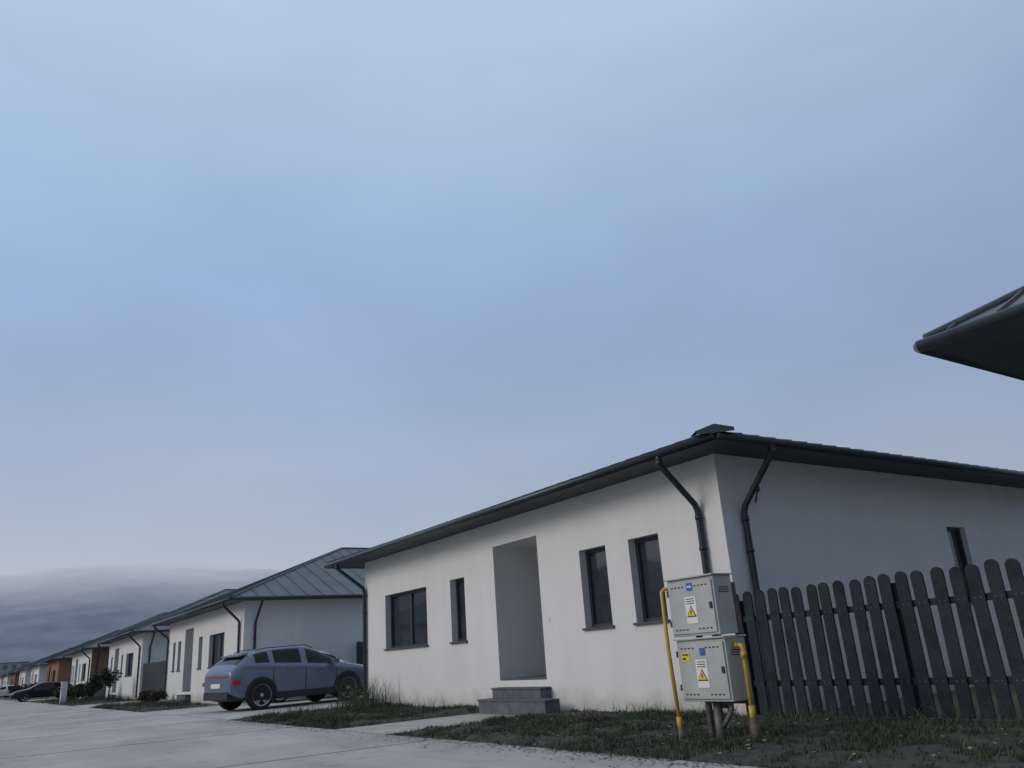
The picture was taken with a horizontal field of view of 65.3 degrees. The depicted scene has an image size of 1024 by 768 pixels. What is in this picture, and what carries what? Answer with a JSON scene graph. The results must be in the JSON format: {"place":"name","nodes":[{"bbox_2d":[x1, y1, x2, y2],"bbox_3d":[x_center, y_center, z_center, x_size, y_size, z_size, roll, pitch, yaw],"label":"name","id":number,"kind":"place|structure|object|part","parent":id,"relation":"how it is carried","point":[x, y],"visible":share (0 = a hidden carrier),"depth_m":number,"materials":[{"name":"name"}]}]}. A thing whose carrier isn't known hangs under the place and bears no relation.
{"place":"outdoors","nodes":[
{"label":"outdoors","id":0,"kind":"place"},
{"bbox_2d":[0,656,30,674],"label":"distant building","id":1,"kind":"structure","parent":0,"point":[10,664],"depth_m":244.79,"materials":[{"name":"paint"}]},
{"bbox_2d":[77,700,164,707],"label":"driveway","id":2,"kind":"structure","parent":0,"point":[90,705],"depth_m":39.03,"materials":[{"name":"concrete"}]},
{"bbox_2d":[141,661,165,699],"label":"metal gate","id":3,"kind":"structure","parent":2,"relation":"on","point":[153,676],"depth_m":40.06,"materials":[{"name":"grey metal"}]},
{"bbox_2d":[0,583,250,662],"bbox_3d":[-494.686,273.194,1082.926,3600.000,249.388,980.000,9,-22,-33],"label":"hill","id":4,"kind":"structure","parent":0,"point":[36,625],"depth_m":847.81,"materials":[{"name":"grey"}]},
{"bbox_2d":[89,699,207,711],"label":"lawn","id":5,"kind":"structure","parent":0,"point":[145,706],"depth_m":29.04,"materials":[{"name":"plant"}]},
{"bbox_2d":[146,695,362,719],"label":"driveway","id":6,"kind":"structure","parent":0,"point":[245,711],"depth_m":22.60,"materials":[{"name":"concrete"}]},
{"bbox_2d":[202,644,362,709],"bbox_3d":[-6.523,8.541,23.444,4.519,1.654,2.204,14,-26,-43],"label":"parked suv","id":7,"kind":"object","parent":6,"relation":"on","point":[258,679],"visible":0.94,"depth_m":22.38,"materials":[{"name":"blue paint"}]},
{"bbox_2d":[272,650,362,702],"bbox_3d":[-6.925,9.903,27.260,4.366,1.580,2.060,9,-23,-34],"label":"parked hatchback","id":8,"kind":"object","parent":6,"relation":"on","point":[279,700],"visible":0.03,"depth_m":27.15,"materials":[{"name":"white paint"}]},
{"bbox_2d":[356,641,362,691],"bbox_3d":[-2.952,9.061,25.986,0.110,1.830,10.330,9,-22,-33],"label":"metal fence","id":9,"kind":"object","parent":6,"relation":"on","point":[359,652],"visible":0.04,"depth_m":29.90,"materials":[{"name":"grey metal"}]},
{"bbox_2d":[232,669,478,729],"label":"lawn","id":10,"kind":"structure","parent":0,"point":[363,711],"depth_m":15.81,"materials":[{"name":"plant"}]},
{"bbox_2d":[0,699,769,767],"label":"road","id":11,"kind":"structure","parent":0,"point":[238,748],"depth_m":11.00,"materials":[{"name":"concrete"}]},
{"bbox_2d":[336,713,514,733],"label":"path","id":12,"kind":"structure","parent":0,"point":[391,728],"depth_m":12.90,"materials":[{"name":"concrete"}]},
{"bbox_2d":[0,684,1022,734],"bbox_3d":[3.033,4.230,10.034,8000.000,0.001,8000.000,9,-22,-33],"label":"ground","id":13,"kind":"structure","parent":0,"point":[994,699],"depth_m":10.48,"materials":[{"name":"green plant"}]},
{"bbox_2d":[3,675,7,685],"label":"front wall","id":14,"kind":"structure","parent":13,"relation":"on","point":[5,681],"depth_m":141.06,"materials":[{"name":"white paint"}]},
{"bbox_2d":[7,675,10,684],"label":"side wall","id":15,"kind":"structure","parent":13,"relation":"on","point":[8,679],"depth_m":136.98,"materials":[{"name":"white paint"}]},
{"bbox_2d":[0,685,22,696],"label":"parked hatchback","id":16,"kind":"object","parent":13,"relation":"on","point":[3,691],"visible":0.27,"depth_m":100.19,"materials":[{"name":"white paint"}]},
{"bbox_2d":[10,673,15,684],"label":"front wall","id":17,"kind":"structure","parent":13,"relation":"on","point":[12,680],"depth_m":125.23,"materials":[{"name":"orange paint"}]},
{"bbox_2d":[7,684,26,693],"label":"garden bush","id":18,"kind":"object","parent":13,"relation":"on","point":[13,688],"visible":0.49,"depth_m":93.36,"materials":[{"name":"green plant"}]},
{"bbox_2d":[14,673,19,684],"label":"side wall","id":19,"kind":"structure","parent":13,"relation":"on","point":[17,675],"depth_m":121.41,"materials":[{"name":"orange paint"}]},
{"bbox_2d":[19,670,25,685],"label":"front wall","id":20,"kind":"structure","parent":13,"relation":"on","point":[22,677],"depth_m":109.57,"materials":[{"name":"white paint"}]},
{"bbox_2d":[15,648,69,671],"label":"roof","id":21,"kind":"structure","parent":20,"relation":"on","point":[38,661],"depth_m":111.08,"materials":[{"name":"metal"}]},
{"bbox_2d":[24,669,31,685],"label":"side wall","id":22,"kind":"structure","parent":13,"relation":"on","point":[27,676],"depth_m":105.89,"materials":[{"name":"white paint"}]},
{"bbox_2d":[19,682,37,698],"bbox_3d":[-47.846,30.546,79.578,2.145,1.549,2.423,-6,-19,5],"label":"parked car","id":23,"kind":"object","parent":13,"relation":"on","point":[28,686],"visible":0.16,"depth_m":79.19,"materials":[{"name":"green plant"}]},
{"bbox_2d":[9,681,60,701],"bbox_3d":[-38.005,24.910,64.849,4.626,1.431,2.120,9,-23,-35],"label":"parked sedan","id":24,"kind":"object","parent":13,"relation":"on","point":[43,689],"visible":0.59,"depth_m":63.98,"materials":[{"name":"black paint"}]},
{"bbox_2d":[30,665,39,683],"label":"front wall","id":25,"kind":"structure","parent":13,"relation":"on","point":[34,672],"depth_m":94.36,"materials":[{"name":"white paint"}]},
{"bbox_2d":[27,640,91,667],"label":"roof","id":26,"kind":"structure","parent":25,"relation":"on","point":[52,656],"depth_m":94.86,"materials":[{"name":"metal"}]},
{"bbox_2d":[38,665,47,682],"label":"side wall","id":27,"kind":"structure","parent":13,"relation":"on","point":[42,673],"depth_m":90.36,"materials":[{"name":"white paint"}]},
{"bbox_2d":[44,659,59,697],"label":"front wall","id":28,"kind":"structure","parent":13,"relation":"on","point":[52,666],"depth_m":78.53,"materials":[{"name":"orange paint"}]},
{"bbox_2d":[41,630,118,662],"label":"roof","id":29,"kind":"structure","parent":28,"relation":"on","point":[60,655],"depth_m":78.83,"materials":[{"name":"metal"}]},
{"bbox_2d":[40,657,72,662],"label":"gutter","id":30,"kind":"object","parent":29,"relation":"on","point":[56,658],"visible":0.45,"depth_m":74.70,"materials":[{"name":"metal"}]},
{"bbox_2d":[55,658,71,697],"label":"side wall","id":31,"kind":"structure","parent":13,"relation":"on","point":[64,670],"depth_m":74.84,"materials":[{"name":"orange paint"}]},
{"bbox_2d":[59,680,68,703],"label":"gate pillar","id":32,"kind":"structure","parent":13,"relation":"on","point":[64,686],"depth_m":46.58,"materials":[{"name":"white paint"}]},
{"bbox_2d":[70,649,91,698],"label":"front wall","id":33,"kind":"structure","parent":13,"relation":"on","point":[80,660],"depth_m":62.59,"materials":[{"name":"white paint"}]},
{"bbox_2d":[63,656,71,682],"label":"downpipe","id":34,"kind":"object","parent":33,"relation":"attached to","point":[70,668],"visible":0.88,"depth_m":66.67,"materials":[{"name":"metal"}]},
{"bbox_2d":[77,664,85,681],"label":"front wall windows","id":35,"kind":"structure","parent":33,"relation":"attached to","point":[84,672],"depth_m":61.27,"materials":[{"name":"black glass"}]},
{"bbox_2d":[81,650,89,696],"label":"downpipe","id":36,"kind":"object","parent":33,"relation":"attached to","point":[88,666],"visible":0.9,"depth_m":58.05,"materials":[{"name":"metal"}]},
{"bbox_2d":[64,612,167,654],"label":"roof","id":37,"kind":"structure","parent":33,"relation":"on","point":[93,644],"depth_m":62.77,"materials":[{"name":"metal"}]},
{"bbox_2d":[63,646,109,655],"bbox_3d":[-28.310,21.781,66.186,14.420,0.120,12.920,9,-22,-33],"label":"gutter","id":38,"kind":"object","parent":37,"relation":"on","point":[85,648],"visible":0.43,"depth_m":58.11,"materials":[{"name":"metal"}]},
{"bbox_2d":[39,695,135,705],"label":"lawn","id":39,"kind":"structure","parent":13,"relation":"on","point":[85,701],"depth_m":43.96,"materials":[{"name":"plant"}]},
{"bbox_2d":[73,682,95,698],"bbox_3d":[-26.075,18.825,48.879,1.417,1.136,1.805,9,-22,-33],"label":"garden bush","id":40,"kind":"object","parent":39,"relation":"on","point":[78,690],"visible":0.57,"depth_m":48.50,"materials":[{"name":"green plant"}]},
{"bbox_2d":[83,672,102,700],"bbox_3d":[-24.268,17.618,46.412,1.176,1.682,1.338,9,-22,-33],"label":"ornamental tree","id":41,"kind":"object","parent":39,"relation":"on","point":[93,685],"visible":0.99,"depth_m":46.26,"materials":[{"name":"green plant"}]},
{"bbox_2d":[98,667,122,700],"bbox_3d":[-21.722,16.253,43.156,1.238,1.833,0.932,9,-22,-33],"label":"ornamental tree","id":42,"kind":"object","parent":39,"relation":"on","point":[108,677],"visible":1,"depth_m":43.11,"materials":[{"name":"green plant"}]},
{"bbox_2d":[89,648,109,681],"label":"side wall","id":43,"kind":"structure","parent":13,"relation":"on","point":[102,661],"depth_m":58.19,"materials":[{"name":"orange paint"}]},
{"bbox_2d":[95,648,100,672],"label":"downpipe","id":44,"kind":"object","parent":43,"relation":"attached to","point":[97,660],"visible":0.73,"depth_m":57.93,"materials":[{"name":"metal"}]},
{"bbox_2d":[105,633,142,700],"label":"front wall","id":45,"kind":"structure","parent":13,"relation":"on","point":[120,651],"depth_m":46.49,"materials":[{"name":"white paint"}]},
{"bbox_2d":[97,644,108,697],"bbox_3d":[-26.361,18.365,51.311,0.795,3.340,0.110,-3,-19,-4],"label":"downpipe","id":46,"kind":"object","parent":45,"relation":"attached to","point":[106,663],"visible":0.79,"depth_m":51.54,"materials":[{"name":"metal"}]},
{"bbox_2d":[121,653,133,676],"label":"front wall windows","id":47,"kind":"structure","parent":45,"relation":"attached to","point":[130,664],"depth_m":46.05,"materials":[{"name":"black glass"}]},
{"bbox_2d":[128,634,140,696],"bbox_3d":[-20.311,15.045,42.775,0.700,3.340,0.109,7,-22,-29],"label":"downpipe","id":48,"kind":"object","parent":45,"relation":"attached to","point":[130,637],"visible":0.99,"depth_m":42.88,"materials":[{"name":"metal"}]},
{"bbox_2d":[99,589,235,643],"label":"roof","id":49,"kind":"structure","parent":45,"relation":"on","point":[145,625],"depth_m":47.66,"materials":[{"name":"metal"}]},
{"bbox_2d":[96,629,169,643],"bbox_3d":[-17.200,15.977,51.371,15.420,0.120,12.720,9,-22,-33],"label":"gutter","id":50,"kind":"object","parent":49,"relation":"on","point":[138,631],"visible":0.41,"depth_m":43.13,"materials":[{"name":"metal"}]},
{"bbox_2d":[135,689,154,701],"bbox_3d":[-16.668,14.264,36.534,0.802,0.597,1.024,-11,-20,20],"label":"hedge bush","id":51,"kind":"object","parent":13,"relation":"on","point":[143,695],"visible":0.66,"depth_m":36.31,"materials":[{"name":"red plant"}]},
{"bbox_2d":[139,632,169,698],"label":"side wall","id":52,"kind":"structure","parent":13,"relation":"on","point":[158,648],"depth_m":43.23,"materials":[{"name":"white paint"}]},
{"bbox_2d":[148,631,154,662],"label":"downpipe","id":53,"kind":"object","parent":52,"relation":"attached to","point":[150,646],"visible":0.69,"depth_m":42.93,"materials":[{"name":"metal"}]},
{"bbox_2d":[148,690,168,700],"bbox_3d":[-15.692,13.862,35.484,0.887,0.554,0.758,9,-22,-33],"label":"hedge bush","id":54,"kind":"object","parent":13,"relation":"on","point":[156,695],"visible":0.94,"depth_m":35.38,"materials":[{"name":"green plant"}]},
{"bbox_2d":[169,690,190,702],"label":"entrance steps","id":55,"kind":"structure","parent":13,"relation":"on","point":[181,698],"depth_m":33.18,"materials":[{"name":"concrete"}]},
{"bbox_2d":[165,601,244,703],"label":"front wall","id":56,"kind":"structure","parent":13,"relation":"on","point":[189,649],"depth_m":33.15,"materials":[{"name":"white paint"}]},
{"bbox_2d":[153,625,168,697],"bbox_3d":[-16.494,12.952,37.392,0.795,3.340,0.110,-3,-19,-4],"label":"downpipe","id":57,"kind":"object","parent":56,"relation":"attached to","point":[160,632],"visible":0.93,"depth_m":37.46,"materials":[{"name":"metal"}]},
{"bbox_2d":[170,633,224,671],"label":"front wall windows","id":58,"kind":"structure","parent":56,"relation":"attached to","point":[218,647],"depth_m":31.36,"materials":[{"name":"black glass"}]},
{"bbox_2d":[221,602,240,652],"bbox_3d":[-9.948,9.360,28.155,0.700,3.340,0.109,7,-22,-29],"label":"downpipe","id":59,"kind":"object","parent":56,"relation":"attached to","point":[237,619],"visible":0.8,"depth_m":28.48,"materials":[{"name":"metal"}]},
{"bbox_2d":[153,547,367,625],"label":"roof","id":60,"kind":"structure","parent":56,"relation":"on","point":[313,576],"depth_m":31.48,"materials":[{"name":"metal"}]},
{"bbox_2d":[151,594,361,625],"bbox_3d":[-7.113,10.443,37.140,15.420,0.120,13.720,9,-22,-33],"label":"gutter","id":61,"kind":"object","parent":60,"relation":"on","point":[262,597],"visible":0.39,"depth_m":29.30,"materials":[{"name":"metal"}]},
{"bbox_2d":[242,598,362,702],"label":"side wall","id":62,"kind":"structure","parent":13,"relation":"on","point":[334,627],"depth_m":29.55,"materials":[{"name":"white paint"}]},
{"bbox_2d":[253,599,263,648],"bbox_3d":[-8.906,9.227,27.979,0.112,3.340,0.698,11,-24,-37],"label":"downpipe","id":63,"kind":"object","parent":62,"relation":"attached to","point":[255,623],"visible":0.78,"depth_m":28.29,"materials":[{"name":"metal"}]},
{"bbox_2d":[477,675,559,714],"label":"entrance steps","id":64,"kind":"structure","parent":13,"relation":"on","point":[515,700],"depth_m":13.57,"materials":[{"name":"concrete"}]},
{"bbox_2d":[365,454,746,714],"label":"front wall","id":65,"kind":"structure","parent":13,"relation":"on","point":[524,575],"depth_m":13.72,"materials":[{"name":"white paint"}]},
{"bbox_2d":[335,564,366,695],"bbox_3d":[-3.982,6.087,19.739,0.795,3.340,0.110,-3,-19,-4],"label":"downpipe","id":66,"kind":"object","parent":65,"relation":"attached to","point":[352,580],"visible":0.89,"depth_m":19.78,"materials":[{"name":"metal"}]},
{"bbox_2d":[384,535,670,650],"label":"front wall windows","id":67,"kind":"structure","parent":65,"relation":"attached to","point":[409,619],"depth_m":13.12,"materials":[{"name":"black glass"}]},
{"bbox_2d":[547,486,759,621],"bbox_3d":[2.076,2.772,12.575,0.158,1.550,4.349,13,-25,-41],"label":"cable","id":68,"kind":"object","parent":65,"relation":"attached to","point":[757,491],"visible":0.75,"depth_m":11.36,"materials":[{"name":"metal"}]},
{"bbox_2d":[328,432,1023,567],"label":"roof","id":69,"kind":"structure","parent":65,"relation":"on","point":[730,448],"depth_m":12.97,"materials":[{"name":"metal"}]},
{"bbox_2d":[324,431,1023,568],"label":"gutter","id":70,"kind":"object","parent":69,"relation":"on","point":[709,437],"visible":0.6,"depth_m":12.36,"materials":[{"name":"metal"}]},
{"bbox_2d":[691,424,733,436],"bbox_3d":[2.813,0.686,11.398,0.481,0.580,2.234,-7,-19,10],"label":"hip flashing","id":71,"kind":"object","parent":69,"relation":"attached to","point":[712,428],"visible":0.94,"depth_m":10.28,"materials":[{"name":"metal"}]},
{"bbox_2d":[655,457,728,707],"bbox_3d":[2.399,2.586,10.736,0.700,3.340,0.109,7,-22,-29],"label":"downpipe","id":72,"kind":"object","parent":65,"relation":"attached to","point":[674,481],"visible":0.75,"depth_m":11.06,"materials":[{"name":"metal"}]},
{"bbox_2d":[388,698,1023,767],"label":"lawn","id":73,"kind":"structure","parent":13,"relation":"on","point":[829,741],"depth_m":7.51,"materials":[{"name":"plant"}]},
{"bbox_2d":[660,582,759,742],"bbox_3d":[1.986,2.789,7.879,0.415,1.619,0.899,9,-22,-33],"label":"gas cabinet","id":74,"kind":"object","parent":73,"relation":"on","point":[714,670],"visible":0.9,"depth_m":7.74,"materials":[{"name":"metal"}]},
{"bbox_2d":[664,573,737,637],"bbox_3d":[1.922,2.257,8.136,0.306,0.578,0.670,9,-22,-33],"label":"electric cabinet","id":75,"kind":"object","parent":74,"relation":"on","point":[702,605],"visible":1,"depth_m":7.97,"materials":[{"name":"metal"}]},
{"bbox_3d":[1.813,2.251,8.061,0.016,0.505,0.600,9,-22,-33],"label":"door","id":76,"kind":"part","parent":75,"relation":"part of","materials":[{"name":"paint"}]},
{"bbox_3d":[1.867,2.801,7.814,0.016,0.520,0.610,9,-22,-33],"label":"door","id":77,"kind":"part","parent":74,"relation":"part of","materials":[{"name":"paint"}]},
{"bbox_2d":[736,558,1023,719],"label":"picket fence","id":78,"kind":"object","parent":73,"relation":"on","point":[913,680],"visible":0.93,"depth_m":8.53,"materials":[{"name":"paint"}]},
{"bbox_2d":[713,454,1023,715],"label":"side wall","id":79,"kind":"structure","parent":13,"relation":"on","point":[815,525],"depth_m":12.39,"materials":[{"name":"white paint"}]},
{"bbox_2d":[741,444,775,672],"bbox_3d":[3.442,2.454,10.560,0.112,3.340,0.698,11,-24,-37],"label":"downpipe","id":80,"kind":"object","parent":79,"relation":"attached to","point":[750,550],"visible":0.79,"depth_m":10.86,"materials":[{"name":"metal"}]},
{"bbox_2d":[947,528,971,602],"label":"side wall windows","id":81,"kind":"structure","parent":79,"relation":"attached to","point":[957,548],"depth_m":14.13,"materials":[{"name":"black glass"}]},
{"bbox_3d":[9.070,-0.585,2.329,1.500,3.500,12.450,9,-22,-33],"label":"front wall","id":82,"kind":"object","parent":13,"relation":"on","visible":0},
{"bbox_2d":[923,286,1023,374],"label":"roof","id":83,"kind":"structure","parent":82,"relation":"on","point":[1001,346],"depth_m":7.48,"materials":[{"name":"metal"}]},
{"bbox_2d":[913,302,1023,380],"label":"gutter","id":84,"kind":"object","parent":83,"relation":"on","point":[924,346],"visible":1,"depth_m":7.24,"materials":[{"name":"metal"}]},
{"bbox_2d":[0,0,1023,592],"label":"sky","id":85,"kind":"structure","parent":0,"point":[284,284],"materials":[{"name":"blue"}]},
{"label":"driveway","id":86,"kind":"structure","parent":0,"visible":0},
{"bbox_2d":[53,683,72,696],"bbox_3d":[-30.851,21.326,55.324,1.585,1.171,1.259,9,-22,-33],"label":"garden bush","id":87,"kind":"object","parent":86,"relation":"on","point":[56,692],"visible":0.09,"depth_m":55.09,"materials":[{"name":"green plant"}]},
{"bbox_2d":[54,684,80,698],"bbox_3d":[-29.096,20.256,52.472,1.690,1.138,1.924,9,-22,-33],"label":"garden bush","id":88,"kind":"object","parent":86,"relation":"on","point":[70,692],"visible":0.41,"depth_m":52.22,"materials":[{"name":"green plant"}]},
{"bbox_2d":[91,672,104,697],"bbox_3d":[-28.049,20.494,54.353,0.110,1.730,7.830,9,-22,-33],"label":"metal fence","id":89,"kind":"object","parent":86,"relation":"on","point":[99,693],"visible":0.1,"depth_m":53.50,"materials":[{"name":"grey metal"}]}
]}

